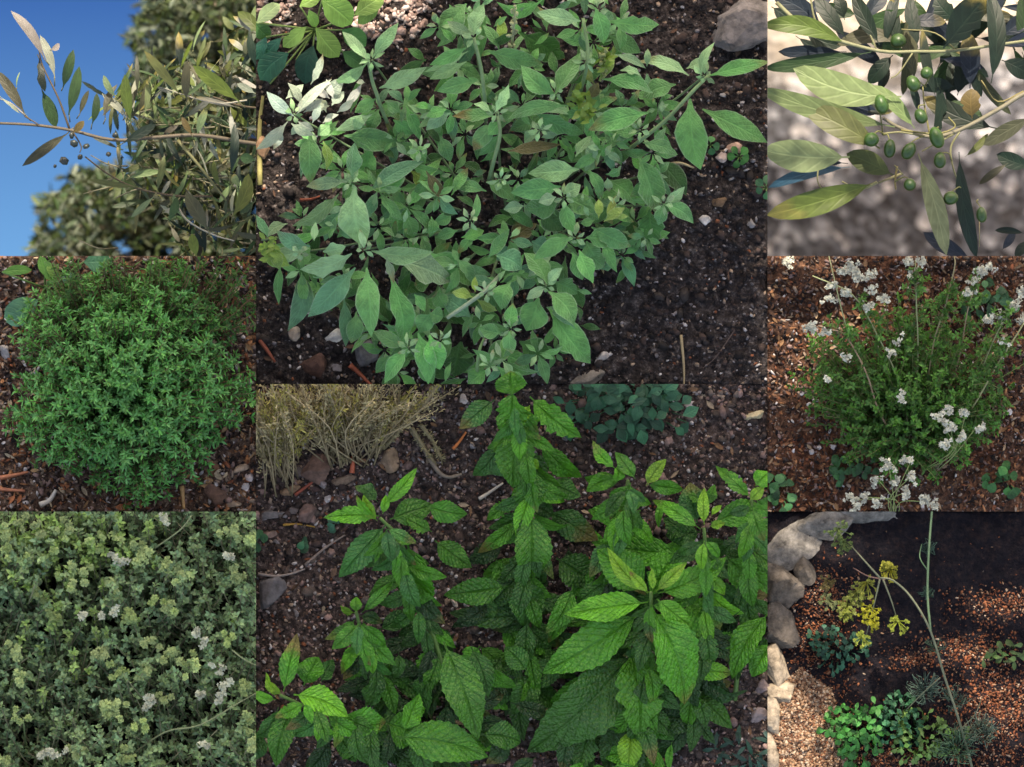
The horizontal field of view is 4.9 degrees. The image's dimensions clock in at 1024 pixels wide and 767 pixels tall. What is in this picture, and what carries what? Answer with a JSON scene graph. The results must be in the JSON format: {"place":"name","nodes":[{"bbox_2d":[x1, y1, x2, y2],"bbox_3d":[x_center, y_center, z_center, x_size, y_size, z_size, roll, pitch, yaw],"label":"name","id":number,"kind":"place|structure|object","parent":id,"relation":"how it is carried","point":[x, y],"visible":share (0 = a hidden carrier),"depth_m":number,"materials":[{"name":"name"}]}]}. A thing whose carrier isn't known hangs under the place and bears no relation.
{"place":"outdoors","nodes":[
{"label":"outdoors","id":0,"kind":"place"},
{"bbox_2d":[0,0,255,255],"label":"sky","id":1,"kind":"structure","parent":0,"point":[87,31],"depth_m":12.81,"materials":[{"name":"blue"}]},
{"bbox_2d":[0,511,255,766],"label":"soil bed","id":2,"kind":"object","parent":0,"point":[31,730],"visible":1,"depth_m":12.00,"materials":[{"name":"soil"}]},
{"bbox_2d":[0,512,255,766],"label":"marjoram bush","id":3,"kind":"object","parent":2,"relation":"on","point":[81,544],"visible":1,"depth_m":11.93,"materials":[{"name":"green plant"}]},
{"bbox_2d":[0,513,255,766],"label":"wood chips","id":4,"kind":"object","parent":2,"relation":"on","point":[180,667],"visible":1,"depth_m":12.00,"materials":[{"name":"wood"}]},
{"bbox_2d":[0,6,255,255],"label":"olive branch","id":5,"kind":"object","parent":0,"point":[197,78],"visible":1,"depth_m":11.93,"materials":[{"name":"green plant"}]},
{"bbox_2d":[256,0,767,383],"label":"soil bed","id":6,"kind":"object","parent":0,"point":[635,300],"visible":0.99,"depth_m":12.00,"materials":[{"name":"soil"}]},
{"bbox_2d":[257,96,263,184],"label":"twig","id":7,"kind":"object","parent":6,"relation":"on","point":[259,165],"visible":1,"depth_m":12.00,"materials":[{"name":"wood"}]},
{"bbox_2d":[256,136,269,158],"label":"stone","id":8,"kind":"object","parent":6,"relation":"on","point":[262,153],"visible":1,"depth_m":11.99,"materials":[{"name":"stone"}]},
{"bbox_2d":[258,340,275,362],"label":"twig","id":9,"kind":"object","parent":6,"relation":"on","point":[264,346],"visible":1,"depth_m":12.00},
{"bbox_2d":[257,0,296,25],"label":"gravel","id":10,"kind":"structure","parent":6,"relation":"on","point":[284,12],"depth_m":12.00,"materials":[{"name":"gravel"}]},
{"bbox_2d":[289,326,299,340],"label":"stone","id":11,"kind":"object","parent":6,"relation":"on","point":[294,333],"visible":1,"depth_m":12.00,"materials":[{"name":"stone"}]},
{"bbox_2d":[300,195,319,201],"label":"twig","id":12,"kind":"object","parent":6,"relation":"on","point":[307,199],"visible":1,"depth_m":11.99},
{"bbox_2d":[301,353,325,376],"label":"stone","id":13,"kind":"object","parent":6,"relation":"on","point":[314,365],"visible":1,"depth_m":11.99,"materials":[{"name":"stone"}]},
{"bbox_2d":[256,0,383,83],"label":"broadleaf weed","id":14,"kind":"object","parent":6,"relation":"on","point":[272,63],"visible":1,"depth_m":11.96,"materials":[{"name":"green plant"}]},
{"bbox_2d":[325,328,341,341],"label":"stone","id":15,"kind":"object","parent":6,"relation":"on","point":[334,335],"visible":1,"depth_m":11.99,"materials":[{"name":"stone"}]},
{"bbox_2d":[332,364,341,371],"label":"stone","id":16,"kind":"object","parent":6,"relation":"on","point":[336,367],"visible":1,"depth_m":12.00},
{"bbox_2d":[348,363,371,383],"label":"twig","id":17,"kind":"object","parent":6,"relation":"on","point":[354,368],"visible":1,"depth_m":12.00,"materials":[{"name":"wood"}]},
{"bbox_2d":[355,339,378,366],"bbox_3d":[-0.146,-0.031,12.002,0.024,0.019,0.027,-23,90,0],"label":"stone","id":18,"kind":"object","parent":6,"relation":"on","point":[364,356],"visible":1,"depth_m":12.00,"materials":[{"name":"stone"}]},
{"bbox_2d":[351,0,432,44],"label":"gravel","id":19,"kind":"structure","parent":6,"relation":"on","point":[372,33],"depth_m":12.00,"materials":[{"name":"gravel"}]},
{"bbox_2d":[256,0,766,383],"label":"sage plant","id":20,"kind":"object","parent":6,"relation":"on","point":[441,263],"visible":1,"depth_m":11.92,"materials":[{"name":"green plant"}]},
{"bbox_2d":[256,0,766,382],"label":"soil clods","id":21,"kind":"object","parent":6,"relation":"on","point":[683,294],"visible":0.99,"depth_m":12.00,"materials":[{"name":"soil"}]},
{"bbox_2d":[571,369,604,383],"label":"stone","id":22,"kind":"object","parent":6,"relation":"on","point":[590,376],"visible":1,"depth_m":12.00,"materials":[{"name":"stone"}]},
{"bbox_2d":[594,351,608,363],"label":"stone","id":23,"kind":"object","parent":6,"relation":"on","point":[604,355],"visible":1,"depth_m":12.00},
{"bbox_2d":[679,335,684,383],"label":"twig","id":24,"kind":"object","parent":6,"relation":"on","point":[682,349],"visible":1,"depth_m":12.00,"materials":[{"name":"wood"}]},
{"bbox_2d":[671,161,693,167],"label":"twig","id":25,"kind":"object","parent":6,"relation":"on","point":[682,163],"visible":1,"depth_m":12.00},
{"bbox_2d":[699,215,710,224],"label":"stone","id":26,"kind":"object","parent":6,"relation":"on","point":[704,219],"visible":1,"depth_m":11.99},
{"bbox_2d":[708,136,719,154],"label":"clover seedling","id":27,"kind":"object","parent":6,"relation":"on","point":[716,146],"visible":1,"depth_m":11.99,"materials":[{"name":"green plant"}]},
{"bbox_2d":[711,197,726,206],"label":"stone","id":28,"kind":"object","parent":6,"relation":"on","point":[720,202],"visible":1,"depth_m":11.99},
{"bbox_2d":[715,152,726,162],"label":"stone","id":29,"kind":"object","parent":6,"relation":"on","point":[721,157],"visible":1,"depth_m":11.99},
{"bbox_2d":[703,322,740,367],"bbox_3d":[0.211,-0.038,12.002,0.004,0.002,0.059,38,90,0],"label":"twig","id":30,"kind":"object","parent":6,"relation":"on","point":[723,346],"visible":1,"depth_m":12.00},
{"bbox_2d":[727,142,741,152],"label":"stone","id":31,"kind":"object","parent":6,"relation":"on","point":[738,145],"visible":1,"depth_m":11.99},
{"bbox_2d":[727,146,748,167],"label":"clover seedling","id":32,"kind":"object","parent":6,"relation":"on","point":[743,151],"visible":1,"depth_m":11.99,"materials":[{"name":"green plant"}]},
{"bbox_2d":[711,0,766,51],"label":"stone","id":33,"kind":"object","parent":6,"relation":"on","point":[741,25],"visible":1,"depth_m":11.99,"materials":[{"name":"stone"}]},
{"bbox_2d":[747,219,754,227],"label":"stone","id":34,"kind":"object","parent":6,"relation":"on","point":[750,223],"visible":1,"depth_m":12.00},
{"bbox_2d":[755,175,766,198],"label":"clover seedling","id":35,"kind":"object","parent":6,"relation":"on","point":[759,183],"visible":1,"depth_m":11.99,"materials":[{"name":"green plant"}]},
{"bbox_2d":[767,511,1023,766],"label":"soil bed","id":36,"kind":"object","parent":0,"point":[954,535],"visible":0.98,"depth_m":12.00,"materials":[{"name":"soil"}]},
{"bbox_2d":[767,730,778,766],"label":"edging stone","id":37,"kind":"object","parent":36,"relation":"on","point":[772,756],"visible":1,"depth_m":11.99,"materials":[{"name":"stone"}]},
{"bbox_2d":[767,696,779,733],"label":"edging stone","id":38,"kind":"object","parent":36,"relation":"on","point":[773,713],"visible":1,"depth_m":11.99,"materials":[{"name":"stone"}]},
{"bbox_2d":[767,643,789,685],"bbox_3d":[0.268,0.279,12.006,0.024,0.024,0.048,0,90,0],"label":"edging stone","id":39,"kind":"object","parent":36,"relation":"on","point":[778,673],"visible":1,"depth_m":12.00,"materials":[{"name":"stone"}]},
{"bbox_2d":[767,681,794,702],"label":"edging stone","id":40,"kind":"object","parent":36,"relation":"on","point":[783,692],"visible":1,"depth_m":12.00,"materials":[{"name":"stone"}]},
{"bbox_2d":[767,602,799,648],"bbox_3d":[0.272,0.239,11.997,0.033,0.016,0.053,0,90,0],"label":"edging stone","id":41,"kind":"object","parent":36,"relation":"on","point":[782,632],"visible":1,"depth_m":11.99,"materials":[{"name":"stone"}]},
{"bbox_2d":[767,563,803,608],"bbox_3d":[0.274,0.203,11.996,0.037,0.022,0.047,0,90,0],"label":"edging stone","id":42,"kind":"object","parent":36,"relation":"on","point":[785,588],"visible":1,"depth_m":11.99,"materials":[{"name":"stone"}]},
{"bbox_2d":[767,518,821,570],"bbox_3d":[0.280,0.163,12.004,0.073,0.020,0.041,-29,90,0],"label":"edging stone","id":43,"kind":"object","parent":36,"relation":"on","point":[790,546],"visible":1,"depth_m":12.00,"materials":[{"name":"stone"}]},
{"bbox_2d":[793,557,815,585],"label":"edging stone","id":44,"kind":"object","parent":36,"relation":"on","point":[804,572],"visible":1,"depth_m":11.99,"materials":[{"name":"stone"}]},
{"bbox_2d":[767,667,847,766],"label":"gravel","id":45,"kind":"structure","parent":36,"relation":"on","point":[782,740],"depth_m":12.00,"materials":[{"name":"gravel"}]},
{"bbox_2d":[797,512,853,540],"bbox_3d":[0.314,0.143,12.003,0.060,0.022,0.030,0,90,0],"label":"edging stone","id":46,"kind":"object","parent":36,"relation":"on","point":[816,524],"visible":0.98,"depth_m":11.99,"materials":[{"name":"stone"}]},
{"bbox_2d":[806,624,871,676],"bbox_3d":[0.330,0.262,11.991,0.060,0.022,0.055,-20,90,0],"label":"leafy weed","id":47,"kind":"object","parent":36,"relation":"on","point":[823,650],"visible":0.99,"depth_m":11.99,"materials":[{"name":"green plant"}]},
{"bbox_2d":[816,696,892,766],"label":"leafy weed","id":48,"kind":"object","parent":36,"relation":"on","point":[843,733],"visible":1,"depth_m":11.97,"materials":[{"name":"green plant"}]},
{"bbox_2d":[840,512,897,522],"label":"edging stone","id":49,"kind":"object","parent":36,"relation":"on","point":[863,517],"visible":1,"depth_m":11.99,"materials":[{"name":"stone"}]},
{"bbox_2d":[868,690,924,747],"bbox_3d":[0.383,0.335,11.978,0.059,0.049,0.059,0,90,0],"label":"leafy weed","id":50,"kind":"object","parent":36,"relation":"on","point":[884,715],"visible":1,"depth_m":11.98,"materials":[{"name":"green plant"}]},
{"bbox_2d":[777,529,1023,766],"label":"wood chips","id":51,"kind":"object","parent":36,"relation":"on","point":[876,761],"visible":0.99,"depth_m":12.00,"materials":[{"name":"wood"}]},
{"bbox_2d":[818,512,1000,766],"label":"dill plant","id":52,"kind":"object","parent":36,"relation":"on","point":[884,565],"visible":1,"depth_m":11.89,"materials":[{"name":"green plant"}]},
{"bbox_2d":[890,707,969,765],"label":"leafy weed","id":53,"kind":"object","parent":36,"relation":"on","point":[939,723],"visible":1,"depth_m":11.98,"materials":[{"name":"green plant"}]},
{"bbox_2d":[982,639,1023,669],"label":"leafy weed","id":54,"kind":"object","parent":36,"relation":"on","point":[999,644],"visible":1,"depth_m":11.99,"materials":[{"name":"green plant"}]},
{"bbox_2d":[767,0,1023,255],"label":"ground","id":55,"kind":"structure","parent":0,"point":[885,218],"depth_m":12.85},
{"bbox_2d":[22,157,255,255],"bbox_3d":[-0.258,-0.153,12.543,0.510,0.548,0.191,0,90,0],"label":"olive tree","id":56,"kind":"object","parent":55,"relation":"on","point":[107,224],"visible":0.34,"depth_m":12.38,"materials":[{"name":"green plant"}]},
{"bbox_2d":[117,0,255,188],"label":"olive tree","id":57,"kind":"object","parent":55,"relation":"on","point":[166,21],"visible":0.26,"depth_m":12.33,"materials":[{"name":"green plant"}]},
{"bbox_2d":[767,0,1023,255],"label":"olive branch","id":58,"kind":"object","parent":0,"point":[845,107],"visible":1,"depth_m":11.91,"materials":[{"name":"green plant"}]},
{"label":"planter wall","id":59,"kind":"structure","parent":0,"visible":0},
{"bbox_2d":[0,256,255,511],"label":"soil bed","id":60,"kind":"object","parent":59,"relation":"in","point":[31,488],"visible":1,"depth_m":12.00,"materials":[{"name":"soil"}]},
{"bbox_2d":[0,345,9,358],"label":"stone","id":61,"kind":"object","parent":60,"relation":"on","point":[5,353],"visible":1,"depth_m":12.00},
{"bbox_2d":[0,487,24,491],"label":"twig","id":62,"kind":"object","parent":60,"relation":"on","point":[3,489],"visible":1,"depth_m":12.00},
{"bbox_2d":[0,471,27,479],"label":"twig","id":63,"kind":"object","parent":60,"relation":"on","point":[6,476],"visible":1,"depth_m":12.00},
{"bbox_2d":[39,489,56,507],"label":"twig","id":64,"kind":"object","parent":60,"relation":"on","point":[43,503],"visible":1,"depth_m":12.00,"materials":[{"name":"wood"}]},
{"bbox_2d":[2,256,111,326],"bbox_3d":[-0.463,-0.108,11.986,0.122,0.029,0.058,-35,90,0],"label":"broadleaf weed","id":65,"kind":"object","parent":60,"relation":"on","point":[13,307],"visible":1,"depth_m":11.98,"materials":[{"name":"green plant"}]},
{"bbox_2d":[0,256,255,511],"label":"wood chips","id":66,"kind":"object","parent":60,"relation":"on","point":[27,464],"visible":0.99,"depth_m":12.00,"materials":[{"name":"wood"}]},
{"bbox_2d":[1,256,255,511],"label":"thyme bush","id":67,"kind":"object","parent":60,"relation":"on","point":[124,344],"visible":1,"depth_m":11.93,"materials":[{"name":"green plant"}]},
{"bbox_2d":[179,486,184,508],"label":"twig","id":68,"kind":"object","parent":60,"relation":"on","point":[182,490],"visible":1,"depth_m":12.00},
{"bbox_2d":[203,483,227,505],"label":"stone","id":69,"kind":"object","parent":60,"relation":"on","point":[215,495],"visible":1,"depth_m":12.00,"materials":[{"name":"stone"}]},
{"bbox_2d":[226,501,241,506],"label":"stone","id":70,"kind":"object","parent":60,"relation":"on","point":[234,504],"visible":1,"depth_m":12.00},
{"bbox_2d":[234,464,248,472],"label":"stone","id":71,"kind":"object","parent":60,"relation":"on","point":[241,467],"visible":1,"depth_m":12.00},
{"bbox_2d":[241,483,249,490],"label":"stone","id":72,"kind":"object","parent":60,"relation":"on","point":[245,486],"visible":1,"depth_m":12.00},
{"bbox_2d":[245,473,252,481],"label":"stone","id":73,"kind":"object","parent":60,"relation":"on","point":[249,477],"visible":1,"depth_m":12.00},
{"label":"planter wall","id":74,"kind":"structure","parent":0,"visible":0},
{"bbox_2d":[256,384,766,766],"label":"soil bed","id":75,"kind":"object","parent":74,"relation":"in","point":[298,626],"visible":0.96,"depth_m":12.00,"materials":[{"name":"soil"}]},
{"bbox_2d":[256,529,267,552],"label":"broadleaf weed","id":76,"kind":"object","parent":75,"relation":"on","point":[261,536],"visible":1,"depth_m":12.00,"materials":[{"name":"green plant"}]},
{"bbox_2d":[263,530,276,537],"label":"stone","id":77,"kind":"object","parent":75,"relation":"on","point":[271,534],"visible":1,"depth_m":12.00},
{"bbox_2d":[259,576,286,609],"bbox_3d":[-0.239,0.210,12.001,0.028,0.024,0.034,0,90,0],"label":"stone","id":78,"kind":"object","parent":75,"relation":"on","point":[271,590],"visible":1,"depth_m":11.99,"materials":[{"name":"stone"}]},
{"bbox_2d":[261,510,284,518],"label":"stone","id":79,"kind":"object","parent":75,"relation":"on","point":[270,514],"visible":1,"depth_m":12.00,"materials":[{"name":"stone"}]},
{"bbox_2d":[258,568,304,576],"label":"twig","id":80,"kind":"object","parent":75,"relation":"on","point":[270,575],"visible":1,"depth_m":12.00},
{"bbox_2d":[280,485,300,495],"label":"stone","id":81,"kind":"object","parent":75,"relation":"on","point":[284,492],"visible":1,"depth_m":12.00,"materials":[{"name":"stone"}]},
{"bbox_2d":[289,507,298,513],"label":"stone","id":82,"kind":"object","parent":75,"relation":"on","point":[292,510],"visible":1,"depth_m":12.00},
{"bbox_2d":[283,523,314,527],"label":"twig","id":83,"kind":"object","parent":75,"relation":"on","point":[287,524],"visible":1,"depth_m":12.00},
{"bbox_2d":[297,536,308,552],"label":"broadleaf weed","id":84,"kind":"object","parent":75,"relation":"on","point":[303,546],"visible":1,"depth_m":12.00,"materials":[{"name":"green plant"}]},
{"bbox_2d":[294,482,312,495],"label":"twig","id":85,"kind":"object","parent":75,"relation":"on","point":[298,492],"visible":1,"depth_m":12.00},
{"bbox_2d":[298,504,316,523],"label":"stone","id":86,"kind":"object","parent":75,"relation":"on","point":[306,513],"visible":1,"depth_m":11.99,"materials":[{"name":"stone"}]},
{"bbox_2d":[301,453,331,484],"bbox_3d":[-0.196,0.083,12.004,0.030,0.027,0.032,24,90,0],"label":"stone","id":87,"kind":"object","parent":75,"relation":"on","point":[315,470],"visible":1,"depth_m":12.00,"materials":[{"name":"stone"}]},
{"bbox_2d":[304,534,344,565],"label":"twig","id":88,"kind":"object","parent":75,"relation":"on","point":[317,553],"visible":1,"depth_m":12.00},
{"bbox_2d":[324,495,330,502],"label":"stone","id":89,"kind":"object","parent":75,"relation":"on","point":[327,499],"visible":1,"depth_m":12.00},
{"bbox_2d":[327,520,338,532],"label":"broadleaf weed","id":90,"kind":"object","parent":75,"relation":"on","point":[331,528],"visible":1,"depth_m":12.00,"materials":[{"name":"green plant"}]},
{"bbox_2d":[332,475,355,485],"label":"stone","id":91,"kind":"object","parent":75,"relation":"on","point":[346,479],"visible":1,"depth_m":12.00,"materials":[{"name":"stone"}]},
{"bbox_2d":[349,456,354,472],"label":"twig","id":92,"kind":"object","parent":75,"relation":"on","point":[352,467],"visible":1,"depth_m":12.00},
{"bbox_2d":[256,384,460,497],"bbox_3d":[-0.153,0.057,11.954,0.206,0.094,0.114,0,90,0],"label":"dry shrub","id":93,"kind":"object","parent":75,"relation":"on","point":[333,423],"visible":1,"depth_m":11.96,"materials":[{"name":"beige plant"}]},
{"bbox_2d":[381,447,398,473],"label":"stone","id":94,"kind":"object","parent":75,"relation":"on","point":[390,458],"visible":1,"depth_m":12.00,"materials":[{"name":"stone"}]},
{"bbox_2d":[410,431,461,478],"bbox_3d":[-0.080,0.074,11.997,0.068,0.009,0.017,43,90,0],"label":"twig","id":95,"kind":"object","parent":75,"relation":"on","point":[437,470],"visible":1,"depth_m":11.99,"materials":[{"name":"wood"}]},
{"bbox_2d":[452,432,466,449],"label":"twig","id":96,"kind":"object","parent":75,"relation":"on","point":[454,447],"visible":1,"depth_m":12.00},
{"bbox_2d":[459,393,467,403],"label":"stone","id":97,"kind":"object","parent":75,"relation":"on","point":[463,399],"visible":1,"depth_m":12.00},
{"bbox_2d":[478,482,502,499],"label":"twig","id":98,"kind":"object","parent":75,"relation":"on","point":[481,497],"visible":1,"depth_m":12.00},
{"bbox_2d":[256,371,766,766],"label":"mint plant","id":99,"kind":"object","parent":75,"relation":"on","point":[637,706],"visible":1,"depth_m":11.92,"materials":[{"name":"green plant"}]},
{"bbox_2d":[256,384,766,766],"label":"soil clods","id":100,"kind":"object","parent":75,"relation":"on","point":[721,412],"visible":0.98,"depth_m":12.00,"materials":[{"name":"soil"}]},
{"bbox_2d":[553,384,698,444],"bbox_3d":[0.114,0.031,11.980,0.146,0.045,0.061,0,90,0],"label":"broadleaf weed","id":101,"kind":"object","parent":75,"relation":"on","point":[628,427],"visible":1,"depth_m":11.97,"materials":[{"name":"green plant"}]},
{"bbox_2d":[703,725,766,766],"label":"broadleaf weed","id":102,"kind":"object","parent":75,"relation":"on","point":[740,751],"visible":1,"depth_m":11.99,"materials":[{"name":"green plant"}]},
{"bbox_2d":[745,410,763,419],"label":"stone","id":103,"kind":"object","parent":75,"relation":"on","point":[756,414],"visible":1,"depth_m":12.00,"materials":[{"name":"stone"}]},
{"bbox_2d":[751,707,766,722],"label":"stone","id":104,"kind":"object","parent":75,"relation":"on","point":[758,714],"visible":1,"depth_m":12.00,"materials":[{"name":"stone"}]},
{"bbox_2d":[755,679,769,693],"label":"stone","id":105,"kind":"object","parent":75,"relation":"on","point":[763,685],"visible":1,"depth_m":12.00,"materials":[{"name":"stone"}]},
{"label":"planter wall","id":106,"kind":"structure","parent":0,"visible":0},
{"bbox_2d":[767,256,1023,511],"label":"soil bed","id":107,"kind":"object","parent":106,"relation":"in","point":[801,273],"visible":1,"depth_m":12.00,"materials":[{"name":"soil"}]},
{"bbox_2d":[767,472,796,511],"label":"broadleaf weed","id":108,"kind":"object","parent":107,"relation":"on","point":[774,495],"visible":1,"depth_m":11.99,"materials":[{"name":"green plant"}]},
{"bbox_2d":[829,454,878,486],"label":"broadleaf weed","id":109,"kind":"object","parent":107,"relation":"on","point":[836,471],"visible":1,"depth_m":11.99,"materials":[{"name":"green plant"}]},
{"bbox_2d":[767,256,1023,511],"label":"wood chips","id":110,"kind":"object","parent":107,"relation":"on","point":[963,263],"visible":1,"depth_m":12.00,"materials":[{"name":"wood"}]},
{"bbox_2d":[782,256,1023,511],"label":"white flowered herb","id":111,"kind":"object","parent":107,"relation":"on","point":[904,395],"visible":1,"depth_m":11.94,"materials":[{"name":"green plant"}]},
{"bbox_2d":[960,277,1019,320],"bbox_3d":[0.474,-0.084,11.993,0.059,0.019,0.041,-15,90,0],"label":"broadleaf weed","id":112,"kind":"object","parent":107,"relation":"on","point":[1002,293],"visible":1,"depth_m":11.99,"materials":[{"name":"green plant"}]},
{"bbox_2d":[981,460,1020,498],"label":"broadleaf weed","id":113,"kind":"object","parent":107,"relation":"on","point":[1002,472],"visible":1,"depth_m":11.99,"materials":[{"name":"green plant"}]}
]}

